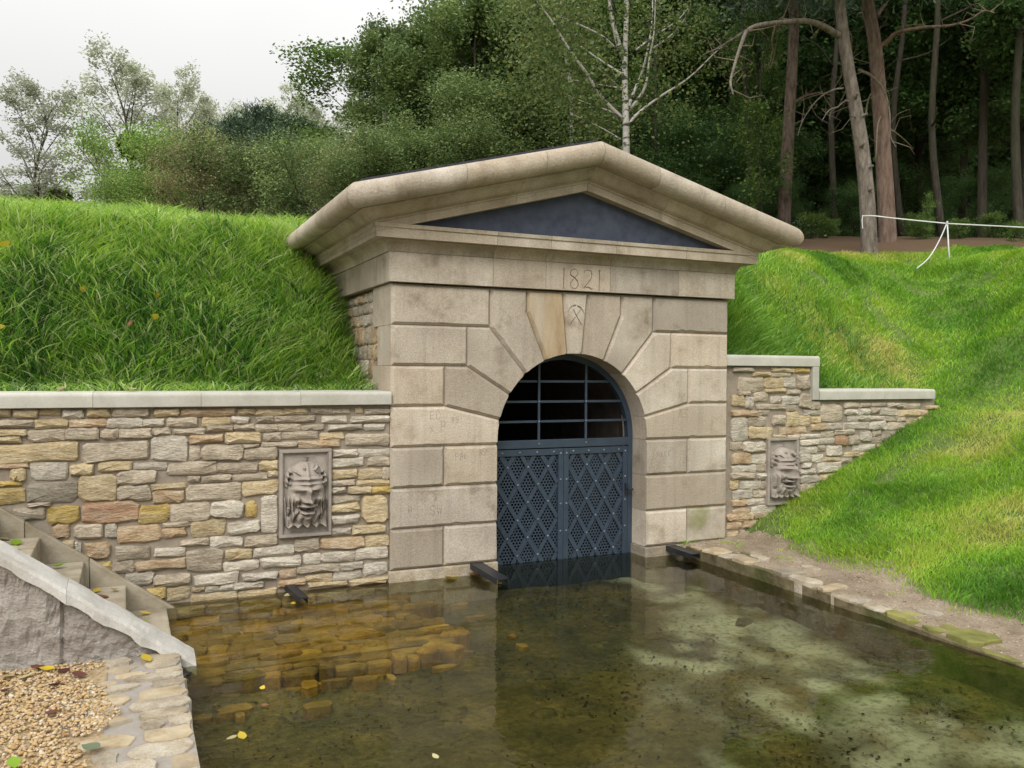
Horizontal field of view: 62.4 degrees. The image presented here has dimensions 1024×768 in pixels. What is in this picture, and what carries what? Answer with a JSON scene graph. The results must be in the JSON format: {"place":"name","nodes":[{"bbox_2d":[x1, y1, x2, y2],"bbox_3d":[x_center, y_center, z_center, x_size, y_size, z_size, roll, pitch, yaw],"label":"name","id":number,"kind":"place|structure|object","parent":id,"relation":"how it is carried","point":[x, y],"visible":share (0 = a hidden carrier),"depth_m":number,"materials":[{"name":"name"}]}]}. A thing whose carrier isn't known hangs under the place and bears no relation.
{"place":"outdoors","nodes":[
{"label":"outdoors","id":0,"kind":"place"},
{"bbox_2d":[0,661,107,767],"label":"gravel path","id":1,"kind":"structure","parent":0,"point":[98,675],"depth_m":4.18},
{"bbox_2d":[0,659,120,767],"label":"gravel","id":2,"kind":"structure","parent":1,"relation":"on","point":[53,722],"depth_m":4.28,"materials":[{"name":"gravel"}]},
{"bbox_2d":[6,756,20,767],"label":"fallen leaf","id":3,"kind":"object","parent":2,"relation":"on","point":[15,761],"visible":1,"depth_m":3.73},
{"bbox_2d":[82,742,99,749],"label":"fallen leaf","id":4,"kind":"object","parent":2,"relation":"on","point":[91,746],"visible":1,"depth_m":3.87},
{"bbox_2d":[0,0,825,235],"label":"sky","id":5,"kind":"structure","parent":0,"point":[231,41],"materials":[{"name":"white"}]},
{"bbox_2d":[1,226,1023,389],"bbox_3d":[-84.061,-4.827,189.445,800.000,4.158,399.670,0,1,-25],"label":"ground","id":6,"kind":"structure","parent":0,"point":[905,244],"depth_m":12.52,"materials":[{"name":"plant"}]},
{"bbox_2d":[0,179,81,200],"bbox_3d":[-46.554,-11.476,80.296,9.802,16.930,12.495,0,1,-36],"label":"bush","id":7,"kind":"object","parent":6,"relation":"on","point":[31,196],"visible":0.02,"depth_m":80.07,"materials":[{"name":"green plant"}]},
{"bbox_2d":[0,66,100,204],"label":"poplar tree","id":8,"kind":"object","parent":6,"relation":"on","point":[8,97],"visible":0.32,"depth_m":61.37,"materials":[{"name":"green plant"}]},
{"bbox_2d":[71,29,178,202],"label":"poplar tree","id":9,"kind":"object","parent":6,"relation":"on","point":[136,82],"visible":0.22,"depth_m":60.25,"materials":[{"name":"green plant"}]},
{"bbox_2d":[52,93,232,211],"bbox_3d":[-12.660,-5.915,29.983,5.945,7.614,6.565,1,1,43],"label":"bush","id":10,"kind":"object","parent":6,"relation":"on","point":[103,146],"visible":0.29,"depth_m":28.61,"materials":[{"name":"green plant"}]},
{"bbox_2d":[75,159,227,215],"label":"bush","id":11,"kind":"object","parent":6,"relation":"on","point":[107,190],"visible":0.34,"depth_m":26.51,"materials":[{"name":"green plant"}]},
{"bbox_2d":[151,59,220,201],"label":"poplar tree","id":12,"kind":"object","parent":6,"relation":"on","point":[188,89],"visible":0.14,"depth_m":64.78,"materials":[{"name":"green plant"}]},
{"bbox_2d":[0,192,375,390],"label":"bank grass","id":13,"kind":"structure","parent":6,"relation":"on","point":[133,227],"depth_m":7.93,"materials":[{"name":"plant"}]},
{"bbox_2d":[131,100,274,216],"bbox_3d":[-9.375,-5.203,25.701,4.070,6.123,4.350,0,1,-24],"label":"bush","id":14,"kind":"object","parent":6,"relation":"on","point":[181,180],"visible":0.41,"depth_m":25.16,"materials":[{"name":"green plant"}]},
{"bbox_2d":[179,80,243,195],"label":"poplar tree","id":15,"kind":"object","parent":6,"relation":"on","point":[199,103],"visible":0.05,"depth_m":73.75,"materials":[{"name":"green plant"}]},
{"bbox_2d":[178,117,259,212],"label":"pine tree","id":16,"kind":"object","parent":6,"relation":"on","point":[216,143],"visible":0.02,"depth_m":44.63,"materials":[{"name":"green plant"}]},
{"bbox_2d":[195,123,277,216],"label":"bush","id":17,"kind":"object","parent":6,"relation":"on","point":[240,180],"visible":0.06,"depth_m":27.39,"materials":[{"name":"green plant"}]},
{"bbox_2d":[169,97,315,218],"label":"pine tree","id":18,"kind":"object","parent":6,"relation":"on","point":[258,114],"visible":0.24,"depth_m":41.66,"materials":[{"name":"green plant"}]},
{"bbox_2d":[155,124,341,219],"bbox_3d":[-7.324,-4.944,26.080,6.475,5.673,5.863,0,1,-6],"label":"bush","id":19,"kind":"object","parent":6,"relation":"on","point":[236,174],"visible":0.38,"depth_m":24.84,"materials":[{"name":"green plant"}]},
{"bbox_2d":[229,107,337,214],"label":"pine tree","id":20,"kind":"object","parent":6,"relation":"on","point":[264,130],"visible":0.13,"depth_m":38.12,"materials":[{"name":"green plant"}]},
{"bbox_2d":[260,72,330,215],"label":"poplar tree","id":21,"kind":"object","parent":6,"relation":"on","point":[286,90],"visible":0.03,"depth_m":72.41,"materials":[{"name":"green plant"}]},
{"bbox_2d":[243,106,388,221],"bbox_3d":[-5.107,-4.721,24.045,4.848,5.277,5.354,1,1,29],"label":"bush","id":22,"kind":"object","parent":6,"relation":"on","point":[291,155],"visible":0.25,"depth_m":22.83,"materials":[{"name":"green plant"}]},
{"bbox_2d":[293,94,355,163],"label":"poplar tree","id":23,"kind":"object","parent":6,"relation":"on","point":[311,114],"visible":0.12,"depth_m":71.71,"materials":[{"name":"green plant"}]},
{"bbox_2d":[291,123,405,217],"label":"bush","id":24,"kind":"object","parent":6,"relation":"on","point":[330,169],"visible":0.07,"depth_m":22.20,"materials":[{"name":"green plant"}]},
{"bbox_2d":[269,35,441,212],"bbox_3d":[-5.665,-8.637,32.963,6.789,10.753,7.033,1,1,40],"label":"broadleaf tree","id":25,"kind":"object","parent":6,"relation":"on","point":[330,56],"visible":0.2,"depth_m":32.71,"materials":[{"name":"green plant"}]},
{"bbox_2d":[289,107,445,213],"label":"bush","id":26,"kind":"object","parent":6,"relation":"on","point":[378,155],"visible":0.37,"depth_m":20.75,"materials":[{"name":"green plant"}]},
{"bbox_2d":[330,8,448,152],"bbox_3d":[-4.066,-8.188,30.044,4.705,9.677,4.767,0,1,-40],"label":"oak tree","id":27,"kind":"object","parent":6,"relation":"on","point":[374,33],"visible":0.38,"depth_m":29.01,"materials":[{"name":"green plant"}]},
{"bbox_2d":[315,97,521,206],"bbox_3d":[-2.398,-4.894,22.671,5.030,4.580,5.554,0,1,-37],"label":"bush","id":28,"kind":"object","parent":6,"relation":"on","point":[418,143],"visible":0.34,"depth_m":21.60,"materials":[{"name":"green plant"}]},
{"bbox_2d":[376,12,480,165],"bbox_3d":[-3.135,-8.898,31.890,4.010,10.620,5.112,0,1,-4],"label":"broadleaf tree","id":29,"kind":"object","parent":6,"relation":"on","point":[455,63],"visible":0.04,"depth_m":30.50,"materials":[{"name":"green plant"}]},
{"bbox_2d":[356,0,545,159],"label":"oak tree","id":30,"kind":"object","parent":6,"relation":"on","point":[446,15],"visible":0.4,"depth_m":27.81,"materials":[{"name":"green plant"}]},
{"bbox_2d":[371,91,542,169],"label":"bush","id":31,"kind":"object","parent":6,"relation":"on","point":[430,151],"visible":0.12,"depth_m":22.43,"materials":[{"name":"green plant"}]},
{"bbox_2d":[417,61,586,157],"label":"bush","id":32,"kind":"object","parent":6,"relation":"on","point":[455,91],"visible":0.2,"depth_m":23.40,"materials":[{"name":"green plant"}]},
{"bbox_2d":[459,0,620,142],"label":"oak tree","id":33,"kind":"object","parent":6,"relation":"on","point":[486,39],"visible":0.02,"depth_m":29.54,"materials":[{"name":"green plant"}]},
{"bbox_2d":[454,3,635,92],"bbox_3d":[0.810,-10.447,33.871,7.635,13.418,7.558,0,1,-32],"label":"oak tree","id":34,"kind":"object","parent":6,"relation":"on","point":[487,57],"visible":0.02,"depth_m":31.80,"materials":[{"name":"green plant"}]},
{"bbox_2d":[408,62,695,161],"bbox_3d":[1.222,-6.297,25.127,8.454,5.611,7.655,0,1,-2],"label":"bush","id":35,"kind":"object","parent":6,"relation":"on","point":[526,130],"visible":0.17,"depth_m":23.55,"materials":[{"name":"green plant"}]},
{"bbox_2d":[490,0,620,146],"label":"birch tree","id":36,"kind":"object","parent":6,"relation":"on","point":[585,5],"visible":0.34,"depth_m":23.54,"materials":[{"name":"green plant"}]},
{"bbox_2d":[390,0,806,171],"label":"birch tree","id":37,"kind":"object","parent":6,"relation":"on","point":[618,46],"visible":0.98,"depth_m":18.77,"materials":[{"name":"green plant"}]},
{"bbox_2d":[502,0,713,165],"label":"oak tree","id":38,"kind":"object","parent":6,"relation":"on","point":[663,46],"visible":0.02,"depth_m":28.17,"materials":[{"name":"green plant"}]},
{"bbox_2d":[575,0,728,162],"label":"broadleaf tree","id":39,"kind":"object","parent":6,"relation":"on","point":[687,56],"visible":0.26,"depth_m":26.20,"materials":[{"name":"green plant"}]},
{"bbox_2d":[654,1,657,164],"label":"young tree","id":40,"kind":"object","parent":6,"relation":"on","point":[655,92],"visible":0.29,"depth_m":23.91,"materials":[{"name":"grey plant"}]},
{"bbox_2d":[596,0,768,178],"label":"oak tree","id":41,"kind":"object","parent":6,"relation":"on","point":[717,72],"visible":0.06,"depth_m":28.39,"materials":[{"name":"green plant"}]},
{"bbox_2d":[592,98,775,197],"bbox_3d":[5.152,-5.864,24.736,5.595,4.372,5.067,0,1,9],"label":"bush","id":42,"kind":"object","parent":6,"relation":"on","point":[700,132],"visible":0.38,"depth_m":23.77,"materials":[{"name":"green plant"}]},
{"bbox_2d":[696,0,751,201],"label":"young tree","id":43,"kind":"object","parent":6,"relation":"on","point":[745,78],"visible":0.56,"depth_m":21.98,"materials":[{"name":"brown plant"}]},
{"bbox_2d":[645,135,805,215],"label":"bush","id":44,"kind":"object","parent":6,"relation":"on","point":[731,165],"visible":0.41,"depth_m":23.14,"materials":[{"name":"green plant"}]},
{"bbox_2d":[714,21,765,207],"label":"young tree","id":45,"kind":"object","parent":6,"relation":"on","point":[762,64],"visible":0.23,"depth_m":23.94,"materials":[{"name":"brown plant"}]},
{"bbox_2d":[670,124,834,233],"bbox_3d":[7.405,-5.862,26.109,4.768,4.197,4.317,1,1,23],"label":"bush","id":46,"kind":"object","parent":6,"relation":"on","point":[804,140],"visible":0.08,"depth_m":25.41,"materials":[{"name":"green plant"}]},
{"bbox_2d":[721,1,788,208],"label":"broadleaf tree","id":47,"kind":"object","parent":6,"relation":"on","point":[766,59],"visible":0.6,"depth_m":22.63,"materials":[{"name":"green plant"}]},
{"bbox_2d":[651,0,861,200],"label":"oak tree","id":48,"kind":"object","parent":6,"relation":"on","point":[801,73],"visible":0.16,"depth_m":26.47,"materials":[{"name":"green plant"}]},
{"bbox_2d":[717,93,797,211],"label":"sapling","id":49,"kind":"object","parent":6,"relation":"on","point":[758,108],"visible":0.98,"depth_m":19.84,"materials":[{"name":"green plant"}]},
{"bbox_2d":[683,1,833,179],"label":"oak tree","id":50,"kind":"object","parent":6,"relation":"on","point":[808,125],"visible":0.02,"depth_m":33.53,"materials":[{"name":"green plant"}]},
{"bbox_2d":[723,173,811,223],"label":"bush","id":51,"kind":"object","parent":6,"relation":"on","point":[738,193],"visible":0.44,"depth_m":21.28,"materials":[{"name":"green plant"}]},
{"bbox_2d":[702,0,880,224],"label":"pine tree","id":52,"kind":"object","parent":6,"relation":"on","point":[784,205],"visible":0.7,"depth_m":20.87,"materials":[{"name":"brown plant"}]},
{"bbox_2d":[724,30,862,206],"bbox_3d":[11.846,-12.790,39.175,11.101,18.218,10.990,1,1,22],"label":"oak tree","id":53,"kind":"object","parent":6,"relation":"on","point":[810,182],"visible":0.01,"depth_m":36.60,"materials":[{"name":"green plant"}]},
{"bbox_2d":[658,0,950,253],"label":"pine tree","id":54,"kind":"object","parent":6,"relation":"on","point":[867,206],"visible":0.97,"depth_m":15.10,"materials":[{"name":"grey plant"}]},
{"bbox_2d":[796,210,827,238],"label":"shrub","id":55,"kind":"object","parent":6,"relation":"on","point":[812,219],"visible":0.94,"depth_m":19.86,"materials":[{"name":"green plant"}]},
{"bbox_2d":[785,23,846,235],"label":"young tree","id":56,"kind":"object","parent":6,"relation":"on","point":[831,148],"visible":0.63,"depth_m":23.88,"materials":[{"name":"brown plant"}]},
{"bbox_2d":[724,249,914,388],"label":"slope grass","id":57,"kind":"structure","parent":6,"relation":"on","point":[743,307],"depth_m":10.67,"materials":[{"name":"plant"}]},
{"bbox_2d":[813,216,843,238],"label":"shrub","id":58,"kind":"object","parent":6,"relation":"on","point":[832,223],"visible":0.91,"depth_m":19.84,"materials":[{"name":"green plant"}]},
{"bbox_2d":[772,183,913,236],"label":"bush","id":59,"kind":"object","parent":6,"relation":"on","point":[817,202],"visible":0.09,"depth_m":34.89,"materials":[{"name":"green plant"}]},
{"bbox_2d":[813,179,877,236],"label":"bush","id":60,"kind":"object","parent":6,"relation":"on","point":[846,195],"visible":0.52,"depth_m":23.68,"materials":[{"name":"green plant"}]},
{"bbox_2d":[754,0,941,235],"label":"oak tree","id":61,"kind":"object","parent":6,"relation":"on","point":[823,84],"visible":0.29,"depth_m":26.63,"materials":[{"name":"green plant"}]},
{"bbox_2d":[738,10,958,232],"bbox_3d":[14.048,-11.854,33.544,10.404,16.329,10.509,0,1,-10],"label":"oak tree","id":62,"kind":"object","parent":6,"relation":"on","point":[843,164],"visible":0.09,"depth_m":33.69,"materials":[{"name":"green plant"}]},
{"bbox_2d":[736,243,1023,387],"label":"lawn grass","id":63,"kind":"structure","parent":6,"relation":"on","point":[843,260],"depth_m":12.36,"materials":[{"name":"plant"}]},
{"bbox_2d":[756,0,1003,241],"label":"pine tree","id":64,"kind":"object","parent":6,"relation":"on","point":[887,227],"visible":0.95,"depth_m":16.28,"materials":[{"name":"brown plant"}]},
{"bbox_2d":[817,151,957,236],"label":"bush","id":65,"kind":"object","parent":6,"relation":"on","point":[903,181],"visible":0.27,"depth_m":26.58,"materials":[{"name":"green plant"}]},
{"bbox_2d":[821,0,1013,236],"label":"oak tree","id":66,"kind":"object","parent":6,"relation":"on","point":[943,147],"visible":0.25,"depth_m":26.27,"materials":[{"name":"green plant"}]},
{"bbox_2d":[900,212,937,236],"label":"shrub","id":67,"kind":"object","parent":6,"relation":"on","point":[914,217],"visible":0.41,"depth_m":20.88,"materials":[{"name":"green plant"}]},
{"bbox_2d":[905,217,934,238],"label":"shrub","id":68,"kind":"object","parent":6,"relation":"on","point":[918,227],"visible":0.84,"depth_m":18.41,"materials":[{"name":"green plant"}]},
{"bbox_2d":[890,0,951,236],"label":"young tree","id":69,"kind":"object","parent":6,"relation":"on","point":[898,199],"visible":0.84,"depth_m":21.85,"materials":[{"name":"brown plant"}]},
{"bbox_2d":[876,199,974,237],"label":"bush","id":70,"kind":"object","parent":6,"relation":"on","point":[935,234],"visible":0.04,"depth_m":34.02,"materials":[{"name":"green plant"}]},
{"bbox_2d":[917,191,939,232],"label":"sapling","id":71,"kind":"object","parent":6,"relation":"on","point":[927,198],"visible":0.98,"depth_m":17.93,"materials":[{"name":"green plant"}]},
{"bbox_2d":[853,0,1023,237],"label":"oak tree","id":72,"kind":"object","parent":6,"relation":"on","point":[911,49],"visible":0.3,"depth_m":23.82,"materials":[{"name":"green plant"}]},
{"bbox_2d":[862,215,1023,268],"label":"barrier tape","id":73,"kind":"object","parent":6,"relation":"on","point":[942,232],"visible":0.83,"depth_m":14.51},
{"bbox_2d":[879,0,1023,237],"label":"oak tree","id":74,"kind":"object","parent":6,"relation":"on","point":[998,128],"visible":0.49,"depth_m":23.18,"materials":[{"name":"green plant"}]},
{"bbox_2d":[897,73,1010,237],"bbox_3d":[20.681,-13.374,37.251,11.696,19.495,11.814,0,1,-15],"label":"oak tree","id":75,"kind":"object","parent":6,"relation":"on","point":[994,162],"visible":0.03,"depth_m":36.68,"materials":[{"name":"green plant"}]},
{"bbox_2d":[928,0,983,236],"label":"young tree","id":76,"kind":"object","parent":6,"relation":"on","point":[937,197],"visible":0.94,"depth_m":20.84,"materials":[{"name":"brown plant"}]},
{"bbox_2d":[902,177,1012,237],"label":"bush","id":77,"kind":"object","parent":6,"relation":"on","point":[967,209],"visible":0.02,"depth_m":38.90,"materials":[{"name":"green plant"}]},
{"bbox_2d":[948,217,972,238],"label":"shrub","id":78,"kind":"object","parent":6,"relation":"on","point":[956,227],"visible":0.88,"depth_m":18.90,"materials":[{"name":"green plant"}]},
{"bbox_2d":[926,158,1023,237],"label":"bush","id":79,"kind":"object","parent":6,"relation":"on","point":[968,184],"visible":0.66,"depth_m":22.58,"materials":[{"name":"green plant"}]},
{"bbox_2d":[942,4,1009,237],"bbox_3d":[11.974,-8.045,21.745,2.262,8.925,0.749,0,1,0],"label":"young tree","id":80,"kind":"object","parent":6,"relation":"on","point":[982,157],"visible":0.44,"depth_m":21.83,"materials":[{"name":"brown plant"}]},
{"bbox_2d":[941,0,1023,121],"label":"oak tree","id":81,"kind":"object","parent":6,"relation":"on","point":[1005,50],"visible":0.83,"depth_m":20.66,"materials":[{"name":"green plant"}]},
{"bbox_2d":[973,211,1006,237],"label":"shrub","id":82,"kind":"object","parent":6,"relation":"on","point":[989,218],"visible":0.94,"depth_m":19.91,"materials":[{"name":"green plant"}]},
{"bbox_2d":[967,169,1012,237],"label":"bush","id":83,"kind":"object","parent":6,"relation":"on","point":[1009,216],"visible":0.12,"depth_m":35.54,"materials":[{"name":"green plant"}]},
{"bbox_2d":[970,1,1023,238],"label":"young tree","id":84,"kind":"object","parent":6,"relation":"on","point":[1017,195],"visible":0.7,"depth_m":19.85,"materials":[{"name":"brown plant"}]},
{"bbox_2d":[1003,219,1023,241],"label":"shrub","id":85,"kind":"object","parent":6,"relation":"on","point":[1017,230],"visible":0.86,"depth_m":17.91,"materials":[{"name":"green plant"}]},
{"bbox_2d":[192,523,1023,767],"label":"pool floor","id":86,"kind":"structure","parent":0,"point":[501,708],"depth_m":5.39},
{"bbox_2d":[0,506,176,634],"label":"staircase","id":87,"kind":"structure","parent":86,"relation":"on","point":[43,547],"depth_m":6.22,"materials":[{"name":"stone"}]},
{"bbox_2d":[0,540,195,696],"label":"stair parapet","id":88,"kind":"structure","parent":86,"relation":"on","point":[49,616],"depth_m":5.01,"materials":[{"name":"stone"}]},
{"bbox_2d":[55,652,199,767],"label":"quay","id":89,"kind":"structure","parent":86,"relation":"on","point":[150,725],"depth_m":4.25,"materials":[{"name":"stone"}]},
{"bbox_2d":[0,390,391,619],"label":"retaining wall","id":90,"kind":"structure","parent":86,"relation":"on","point":[170,497],"depth_m":6.75,"materials":[{"name":"stone"}]},
{"bbox_2d":[285,584,307,603],"bbox_3d":[-1.762,1.710,6.899,0.071,0.081,0.375,0,1,-33],"label":"water spout","id":91,"kind":"object","parent":90,"relation":"attached to","point":[295,592],"visible":1,"depth_m":6.86,"materials":[{"name":"black metal"}]},
{"bbox_2d":[278,448,331,537],"bbox_3d":[-1.685,0.912,6.978,0.430,0.730,0.376,0,1,-25],"label":"mask relief","id":92,"kind":"object","parent":90,"relation":"attached to","point":[304,491],"visible":1,"depth_m":7.02},
{"bbox_2d":[169,595,528,724],"bbox_3d":[-1.246,2.076,6.240,2.735,0.474,2.018,0,1,-25],"label":"sunken ledge","id":93,"kind":"object","parent":86,"relation":"on","point":[362,645],"visible":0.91,"depth_m":6.05,"materials":[{"name":"stone"}]},
{"bbox_2d":[284,140,803,604],"bbox_3d":[0.055,0.050,9.337,4.694,4.636,3.720,0,1,-25],"label":"stone portal","id":94,"kind":"object","parent":86,"relation":"on","point":[477,289],"visible":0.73,"depth_m":7.83,"materials":[{"name":"stone"}]},
{"bbox_2d":[470,562,508,584],"bbox_3d":[-0.206,1.682,7.514,0.116,0.101,0.472,0,1,-33],"label":"water spout","id":95,"kind":"object","parent":94,"relation":"attached to","point":[489,573],"visible":1,"depth_m":7.48,"materials":[{"name":"black metal"}]},
{"bbox_2d":[495,354,633,590],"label":"iron gate","id":96,"kind":"structure","parent":94,"relation":"attached to","point":[560,568],"depth_m":8.39,"materials":[{"name":"metal"}]},
{"bbox_2d":[666,545,699,558],"bbox_3d":[1.705,1.676,8.440,0.111,0.071,0.370,0,1,-33],"label":"water spout","id":97,"kind":"object","parent":94,"relation":"attached to","point":[681,551],"visible":1,"depth_m":8.40,"materials":[{"name":"black metal"}]},
{"bbox_2d":[215,608,886,767],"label":"sunken stones","id":98,"kind":"object","parent":86,"relation":"on","point":[454,712],"visible":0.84,"depth_m":5.20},
{"bbox_2d":[497,360,623,556],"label":"tunnel","id":99,"kind":"structure","parent":86,"relation":"on","point":[560,370],"depth_m":9.99,"materials":[{"name":"stone"}]},
{"bbox_2d":[193,581,1023,767],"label":"leaf litter","id":100,"kind":"object","parent":86,"relation":"on","point":[746,737],"visible":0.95,"depth_m":5.28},
{"bbox_2d":[682,531,1023,664],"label":"sand bank","id":101,"kind":"structure","parent":0,"point":[989,625],"depth_m":6.99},
{"bbox_2d":[686,546,1023,707],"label":"pool edging","id":102,"kind":"object","parent":101,"relation":"on","point":[890,634],"visible":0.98,"depth_m":6.52,"materials":[{"name":"stone"}]},
{"bbox_2d":[690,531,1023,655],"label":"bank grit","id":103,"kind":"object","parent":101,"relation":"on","point":[877,586],"visible":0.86,"depth_m":6.92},
{"bbox_2d":[718,539,1023,623],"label":"sparse grass","id":104,"kind":"structure","parent":0,"point":[781,556],"depth_m":7.39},
{"bbox_2d":[745,318,1023,622],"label":"bank","id":105,"kind":"structure","parent":0,"point":[770,528],"depth_m":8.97,"materials":[{"name":"plant"}]},
{"bbox_2d":[725,355,938,536],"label":"retaining wall","id":106,"kind":"structure","parent":105,"relation":"on","point":[778,396],"depth_m":9.36,"materials":[{"name":"stone"}]},
{"bbox_2d":[764,437,801,505],"bbox_3d":[3.013,0.957,9.175,0.430,0.730,0.376,0,1,-25],"label":"mask relief","id":107,"kind":"object","parent":106,"relation":"attached to","point":[782,462],"visible":1,"depth_m":9.19},
{"bbox_2d":[896,301,1023,405],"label":"lawn grass","id":108,"kind":"structure","parent":105,"relation":"on","point":[971,390],"depth_m":10.63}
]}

